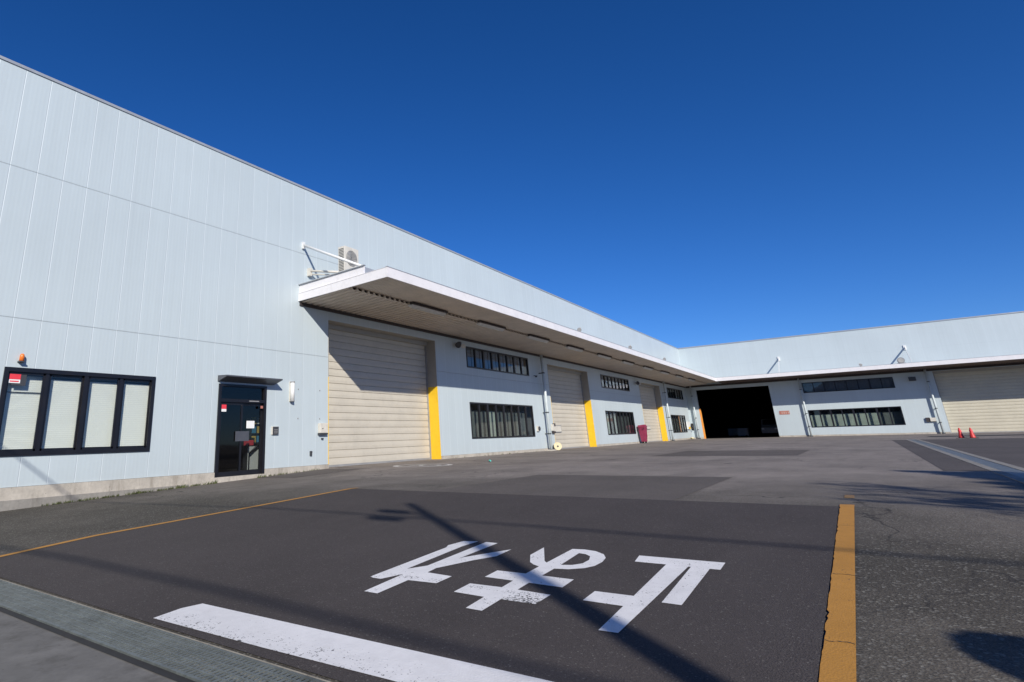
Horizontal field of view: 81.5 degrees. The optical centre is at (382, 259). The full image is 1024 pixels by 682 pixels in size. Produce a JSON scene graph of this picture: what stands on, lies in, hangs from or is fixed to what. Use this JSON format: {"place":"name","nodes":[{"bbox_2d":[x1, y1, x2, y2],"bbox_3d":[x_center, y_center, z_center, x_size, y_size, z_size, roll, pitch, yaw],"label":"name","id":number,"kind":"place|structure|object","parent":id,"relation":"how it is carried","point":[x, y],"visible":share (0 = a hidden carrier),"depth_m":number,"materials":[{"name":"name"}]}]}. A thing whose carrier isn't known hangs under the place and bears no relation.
{"place":"outdoors","nodes":[
{"label":"outdoors","id":0,"kind":"place"},
{"bbox_2d":[0,432,1023,681],"bbox_3d":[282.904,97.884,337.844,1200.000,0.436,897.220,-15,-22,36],"label":"ground","id":1,"kind":"structure","parent":0,"point":[938,574],"depth_m":8.28,"materials":[{"name":"grey asphalt"}]},
{"bbox_2d":[0,611,176,681],"bbox_3d":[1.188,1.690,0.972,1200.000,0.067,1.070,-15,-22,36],"label":"concrete apron","id":2,"kind":"object","parent":1,"relation":"on","point":[29,652],"visible":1,"depth_m":3.78,"materials":[{"name":"grey concrete"}]},
{"bbox_2d":[0,607,194,681],"bbox_3d":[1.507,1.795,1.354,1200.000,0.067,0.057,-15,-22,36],"label":"tar joint","id":3,"kind":"object","parent":2,"relation":"on","point":[150,667],"visible":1,"depth_m":3.97,"materials":[{"name":"black asphalt"}]},
{"bbox_2d":[0,579,329,681],"bbox_3d":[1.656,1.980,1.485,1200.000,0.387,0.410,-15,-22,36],"label":"drain channel","id":4,"kind":"object","parent":1,"relation":"in","point":[190,648],"visible":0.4,"depth_m":3.95,"materials":[{"name":"concrete"}]},
{"bbox_2d":[0,580,18,589],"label":"drain grate","id":5,"kind":"object","parent":4,"relation":"in","point":[5,585],"visible":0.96,"depth_m":5.88,"materials":[{"name":"metal"}]},
{"bbox_2d":[0,586,63,611],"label":"drain grate","id":6,"kind":"object","parent":4,"relation":"in","point":[17,598],"visible":0.98,"depth_m":5.33,"materials":[{"name":"metal"}]},
{"bbox_2d":[15,600,119,632],"bbox_3d":[-2.630,2.961,4.791,0.992,0.045,0.404,-15,-22,36],"label":"drain grate","id":7,"kind":"object","parent":4,"relation":"in","point":[65,615],"visible":0.97,"depth_m":4.76,"materials":[{"name":"metal"}]},
{"bbox_2d":[69,617,191,659],"bbox_3d":[-1.851,2.754,4.199,0.992,0.045,0.404,-15,-22,36],"label":"drain grate","id":8,"kind":"object","parent":4,"relation":"in","point":[122,635],"visible":0.99,"depth_m":4.17,"materials":[{"name":"metal"}]},
{"bbox_2d":[139,640,289,681],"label":"drain grate","id":9,"kind":"object","parent":4,"relation":"on","point":[229,658],"visible":0.98,"depth_m":3.61,"materials":[{"name":"metal"}]},
{"bbox_2d":[268,671,325,681],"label":"drain grate","id":10,"kind":"object","parent":4,"relation":"in","point":[293,676],"visible":1,"depth_m":3.35,"materials":[{"name":"metal"}]},
{"bbox_2d":[260,467,358,477],"bbox_3d":[-2.139,7.046,19.126,1.700,0.111,3.800,-15,-22,36],"label":"asphalt patch","id":11,"kind":"object","parent":1,"relation":"on","point":[308,473],"visible":1,"depth_m":18.79,"materials":[{"name":"grey asphalt"}]},
{"bbox_2d":[0,55,716,511],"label":"warehouse","id":12,"kind":"structure","parent":1,"relation":"on","point":[172,315],"depth_m":19.14,"materials":[{"name":"metal"}]},
{"bbox_2d":[17,354,24,362],"bbox_3d":[-8.601,2.341,13.758,0.140,0.200,0.120,-15,-22,36],"label":"warning beacon","id":13,"kind":"object","parent":12,"relation":"attached to","point":[21,358],"visible":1,"depth_m":13.72,"materials":[{"name":"orange plastic"}]},
{"bbox_2d":[0,367,155,456],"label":"window","id":14,"kind":"structure","parent":12,"relation":"in","point":[43,411],"depth_m":14.56,"materials":[{"name":"white glass"}]},
{"bbox_2d":[214,383,266,477],"bbox_3d":[-4.494,5.368,18.273,0.176,2.750,1.890,-15,-22,36],"label":"entrance door","id":15,"kind":"structure","parent":12,"relation":"in","point":[240,435],"depth_m":18.32,"materials":[{"name":"black metal"}]},
{"bbox_2d":[242,445,258,470],"bbox_3d":[-4.229,6.627,19.226,0.220,0.875,0.950,-15,-22,36],"label":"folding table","id":16,"kind":"object","parent":12,"relation":"on","point":[253,461],"visible":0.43,"depth_m":18.98,"materials":[{"name":"plastic"}]},
{"bbox_2d":[244,440,253,444],"bbox_3d":[-4.447,6.060,19.137,0.180,0.163,0.260,-15,-22,36],"label":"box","id":17,"kind":"object","parent":16,"relation":"on","point":[250,442],"visible":0.71,"depth_m":19.07,"materials":[{"name":"red plastic"}]},
{"bbox_2d":[246,417,259,446],"bbox_3d":[-4.186,6.330,19.809,0.240,1.787,1.050,-15,-22,36],"label":"leaflet rack","id":18,"kind":"object","parent":12,"relation":"on","point":[252,431],"visible":0.26,"depth_m":19.63,"materials":[{"name":"multicoloured paper"}]},
{"bbox_2d":[248,444,258,469],"bbox_3d":[-4.086,6.393,19.107,0.060,1.244,0.890,-15,-22,36],"label":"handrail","id":19,"kind":"object","parent":12,"relation":"on","point":[255,447],"visible":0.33,"depth_m":18.80,"materials":[{"name":"black metal"}]},
{"bbox_2d":[271,426,278,434],"bbox_3d":[-3.592,5.687,19.236,0.070,0.260,0.280,-15,-22,36],"label":"intercom","id":20,"kind":"object","parent":12,"relation":"attached to","point":[274,430],"visible":1,"depth_m":19.20,"materials":[{"name":"silver metal"}]},
{"bbox_2d":[289,381,294,401],"bbox_3d":[-3.153,4.578,20.107,0.180,0.690,0.160,-15,-22,36],"label":"wall lamp","id":21,"kind":"object","parent":12,"relation":"attached to","point":[291,391],"visible":1,"depth_m":20.06,"materials":[{"name":"white plastic"}]},
{"bbox_2d":[318,423,327,438],"bbox_3d":[-2.162,6.195,20.871,0.150,0.560,0.420,-15,-22,36],"label":"shutter switch box","id":22,"kind":"object","parent":12,"relation":"attached to","point":[322,428],"visible":1,"depth_m":20.81,"materials":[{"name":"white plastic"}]},
{"bbox_2d":[307,268,339,276],"bbox_3d":[-2.242,0.478,21.884,1.327,0.419,0.187,-6,-18,14],"label":"refrigerant pipe","id":23,"kind":"object","parent":12,"relation":"attached to","point":[309,272],"visible":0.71,"depth_m":21.91,"materials":[{"name":"white plastic"}]},
{"bbox_2d":[338,245,358,270],"bbox_3d":[-1.288,0.286,22.147,0.368,1.490,0.866,-15,-22,36],"label":"air conditioner","id":24,"kind":"object","parent":12,"relation":"on","point":[348,253],"visible":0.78,"depth_m":21.99,"materials":[{"name":"white metal"}]},
{"bbox_2d":[408,301,447,315],"bbox_3d":[1.864,2.040,23.651,0.270,0.218,2.550,-15,-22,36],"label":"strip light","id":25,"kind":"object","parent":12,"relation":"attached to","point":[425,308],"visible":1,"depth_m":23.49,"materials":[{"name":"white plastic"}]},
{"bbox_2d":[455,342,465,347],"bbox_3d":[3.910,4.320,29.265,0.446,0.373,0.784,-15,-22,36],"label":"wall floodlight","id":26,"kind":"object","parent":12,"relation":"attached to","point":[458,345],"depth_m":28.99,"materials":[{"name":"grey plastic"}]},
{"bbox_2d":[476,320,505,331],"bbox_3d":[5.173,3.182,27.603,0.270,0.218,2.550,-15,-22,36],"label":"strip light","id":27,"kind":"object","parent":12,"relation":"attached to","point":[490,325],"visible":1,"depth_m":27.41,"materials":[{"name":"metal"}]},
{"bbox_2d":[466,346,528,375],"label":"window","id":28,"kind":"structure","parent":12,"relation":"in","point":[476,358],"depth_m":32.70,"materials":[{"name":"black metal"}]},
{"bbox_2d":[469,402,535,438],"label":"window","id":29,"kind":"structure","parent":12,"relation":"in","point":[488,420],"depth_m":32.02,"materials":[{"name":"black metal"}]},
{"bbox_2d":[526,334,549,342],"bbox_3d":[8.483,4.325,31.556,0.270,0.218,2.550,-15,-22,36],"label":"strip light","id":30,"kind":"object","parent":12,"relation":"attached to","point":[537,338],"visible":1,"depth_m":31.37,"materials":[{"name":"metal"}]},
{"bbox_2d":[551,423,555,432],"bbox_3d":[10.715,10.584,36.280,0.140,0.600,0.430,-15,-22,36],"label":"shutter switch box","id":31,"kind":"object","parent":12,"relation":"attached to","point":[553,425],"visible":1,"depth_m":36.17,"materials":[{"name":"white metal"}]},
{"bbox_2d":[555,425,561,431],"bbox_3d":[11.529,11.148,38.086,0.036,0.450,1.200,-15,-22,36],"label":"electrical box","id":32,"kind":"object","parent":12,"relation":"attached to","point":[558,428],"visible":0.64,"depth_m":38.14,"materials":[{"name":"grey plastic"}]},
{"bbox_2d":[565,345,583,351],"bbox_3d":[11.792,5.468,35.508,0.270,0.218,2.550,-15,-22,36],"label":"strip light","id":33,"kind":"object","parent":12,"relation":"attached to","point":[574,348],"visible":1,"depth_m":35.34,"materials":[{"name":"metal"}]},
{"bbox_2d":[596,353,611,359],"bbox_3d":[15.101,6.610,39.461,0.270,0.218,2.550,-15,-22,36],"label":"strip light","id":34,"kind":"object","parent":12,"relation":"attached to","point":[604,356],"visible":1,"depth_m":39.23,"materials":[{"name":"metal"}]},
{"bbox_2d":[600,374,629,391],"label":"window","id":35,"kind":"structure","parent":12,"relation":"in","point":[609,382],"depth_m":47.76,"materials":[{"name":"black glass"}]},
{"bbox_2d":[605,411,635,434],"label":"window","id":36,"kind":"structure","parent":12,"relation":"in","point":[615,423],"depth_m":47.05,"materials":[{"name":"black glass"}]},
{"bbox_2d":[621,360,634,365],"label":"strip light","id":37,"kind":"object","parent":12,"relation":"attached to","point":[628,362],"visible":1,"depth_m":43.18,"materials":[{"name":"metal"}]},
{"bbox_2d":[642,366,653,370],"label":"strip light","id":38,"kind":"object","parent":12,"relation":"attached to","point":[647,368],"visible":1,"depth_m":47.10,"materials":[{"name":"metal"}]},
{"bbox_2d":[667,388,682,399],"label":"window","id":39,"kind":"structure","parent":12,"relation":"in","point":[673,394],"depth_m":63.10,"materials":[{"name":"black glass"}]},
{"bbox_2d":[671,415,687,432],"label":"window","id":40,"kind":"structure","parent":12,"relation":"in","point":[677,419],"depth_m":61.65,"materials":[{"name":"black metal"}]},
{"bbox_2d":[0,489,838,681],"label":"asphalt patch","id":41,"kind":"object","parent":1,"relation":"on","point":[753,609],"visible":1,"depth_m":5.21,"materials":[{"name":"grey asphalt"}]},
{"bbox_2d":[0,488,352,556],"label":"orange line","id":42,"kind":"object","parent":41,"relation":"on","point":[155,524],"visible":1,"depth_m":8.85,"materials":[{"name":"paint"}]},
{"bbox_2d":[155,603,551,681],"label":"stop line","id":43,"kind":"object","parent":41,"relation":"on","point":[390,662],"visible":1,"depth_m":3.69,"materials":[{"name":"white paint"}]},
{"bbox_2d":[366,541,724,632],"bbox_3d":[1.317,2.737,5.017,2.630,0.112,2.045,-15,-22,36],"label":"painted lettering","id":44,"kind":"object","parent":41,"relation":"on","point":[655,586],"visible":1,"depth_m":4.86,"materials":[{"name":"white paint"}]},
{"bbox_2d":[394,464,452,466],"bbox_3d":[1.432,7.395,20.778,2.160,0.001,2.160,-15,-22,36],"label":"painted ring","id":45,"kind":"object","parent":1,"relation":"on","point":[423,466],"visible":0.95,"depth_m":20.54,"materials":[{"name":"white paint"}]},
{"bbox_2d":[554,442,561,449],"bbox_3d":[10.756,11.469,35.540,0.478,0.460,0.309,-5,-18,11],"label":"hose reel","id":46,"kind":"object","parent":1,"relation":"on","point":[557,445],"visible":0.92,"depth_m":35.42,"materials":[{"name":"beige plastic"}]},
{"bbox_2d":[433,474,731,499],"bbox_3d":[3.966,4.335,11.172,4.190,0.001,4.830,-15,-22,36],"label":"asphalt patch","id":47,"kind":"object","parent":1,"relation":"on","point":[646,487],"visible":1,"depth_m":10.67,"materials":[{"name":"grey asphalt"}]},
{"bbox_2d":[637,425,647,442],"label":"wheeled bin","id":48,"kind":"object","parent":1,"relation":"on","point":[642,429],"visible":0.93,"depth_m":49.14,"materials":[{"name":"red plastic"}]},
{"bbox_2d":[655,450,808,455],"bbox_3d":[14.401,7.929,23.725,4.850,0.001,6.200,-15,-22,36],"label":"asphalt patch","id":49,"kind":"object","parent":1,"relation":"on","point":[745,453],"visible":1,"depth_m":23.27,"materials":[{"name":"grey asphalt"}]},
{"bbox_2d":[517,311,1023,438],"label":"wing building","id":50,"kind":"structure","parent":1,"relation":"on","point":[967,372],"depth_m":56.62,"materials":[{"name":"metal"}]},
{"bbox_2d":[728,428,737,436],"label":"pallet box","id":51,"kind":"object","parent":50,"relation":"on","point":[733,432],"visible":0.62,"depth_m":74.54,"materials":[{"name":"blue plastic"}]},
{"bbox_2d":[737,428,749,436],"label":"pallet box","id":52,"kind":"object","parent":50,"relation":"on","point":[744,432],"visible":1,"depth_m":69.71,"materials":[{"name":"blue plastic"}]},
{"bbox_2d":[761,419,778,435],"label":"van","id":53,"kind":"object","parent":50,"relation":"in","point":[768,425],"visible":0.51,"depth_m":68.23,"materials":[{"name":"grey metal"}]},
{"bbox_2d":[779,411,789,414],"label":"wall sign","id":54,"kind":"object","parent":50,"relation":"attached to","point":[784,412],"visible":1,"depth_m":60.32,"materials":[{"name":"red plastic"}]},
{"bbox_2d":[801,377,894,392],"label":"window","id":55,"kind":"structure","parent":50,"relation":"in","point":[885,382],"depth_m":57.76,"materials":[{"name":"black glass"}]},
{"bbox_2d":[808,406,905,426],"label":"window","id":56,"kind":"structure","parent":50,"relation":"in","point":[872,416],"depth_m":57.08,"materials":[{"name":"black metal"}]},
{"bbox_2d":[897,357,904,363],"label":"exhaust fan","id":57,"kind":"object","parent":50,"relation":"on","point":[900,360],"visible":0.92,"depth_m":53.25,"materials":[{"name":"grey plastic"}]},
{"bbox_2d":[908,377,915,380],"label":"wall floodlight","id":58,"kind":"object","parent":50,"relation":"attached to","point":[912,378],"depth_m":54.43,"materials":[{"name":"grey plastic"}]},
{"bbox_2d":[926,418,935,421],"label":"shutter switch box","id":59,"kind":"object","parent":50,"relation":"attached to","point":[930,419],"visible":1,"depth_m":53.24,"materials":[{"name":"white metal"}]},
{"bbox_2d":[819,504,855,681],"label":"orange line","id":60,"kind":"object","parent":1,"relation":"on","point":[838,661],"visible":1,"depth_m":3.76,"materials":[{"name":"paint"}]},
{"bbox_2d":[892,440,988,470],"bbox_3d":[21.785,7.681,23.627,0.670,0.001,32.000,-15,-22,36],"label":"asphalt patch","id":61,"kind":"object","parent":1,"relation":"on","point":[942,461],"visible":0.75,"depth_m":15.54,"materials":[{"name":"grey asphalt"}]},
{"bbox_2d":[958,428,964,437],"bbox_3d":[35.404,10.625,35.417,0.480,0.620,0.480,-15,-22,36],"label":"traffic cone","id":62,"kind":"object","parent":1,"relation":"on","point":[960,435],"visible":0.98,"depth_m":35.35,"materials":[{"name":"red plastic"}]},
{"bbox_2d":[905,439,1023,482],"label":"trench drain","id":63,"kind":"object","parent":1,"relation":"on","point":[1013,472],"visible":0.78,"depth_m":13.96,"materials":[{"name":"concrete"}]},
{"bbox_2d":[969,428,975,437],"bbox_3d":[35.512,10.444,34.845,0.480,0.620,0.480,-15,-22,36],"label":"traffic cone","id":64,"kind":"object","parent":1,"relation":"on","point":[972,435],"visible":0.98,"depth_m":34.78,"materials":[{"name":"red plastic"}]},
{"bbox_2d":[923,438,1023,467],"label":"asphalt patch","id":65,"kind":"object","parent":1,"relation":"on","point":[1008,450],"visible":1,"depth_m":21.92,"materials":[{"name":"grey asphalt"}]},
{"bbox_2d":[928,434,1023,436],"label":"drain strip","id":66,"kind":"object","parent":1,"relation":"on","point":[976,435],"depth_m":40.63,"materials":[{"name":"concrete"}]},
{"bbox_2d":[0,0,1023,347],"label":"sky","id":67,"kind":"structure","parent":0,"point":[676,173],"materials":[{"name":"blue"}]},
{"bbox_3d":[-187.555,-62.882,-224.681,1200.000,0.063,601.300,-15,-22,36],"label":"road","id":68,"kind":"structure","parent":0,"visible":0},
{"bbox_2d":[41,451,533,505],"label":"weeds","id":69,"kind":"object","parent":68,"relation":"on","point":[138,492],"visible":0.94,"depth_m":15.38,"materials":[{"name":"green plant"}]}
]}

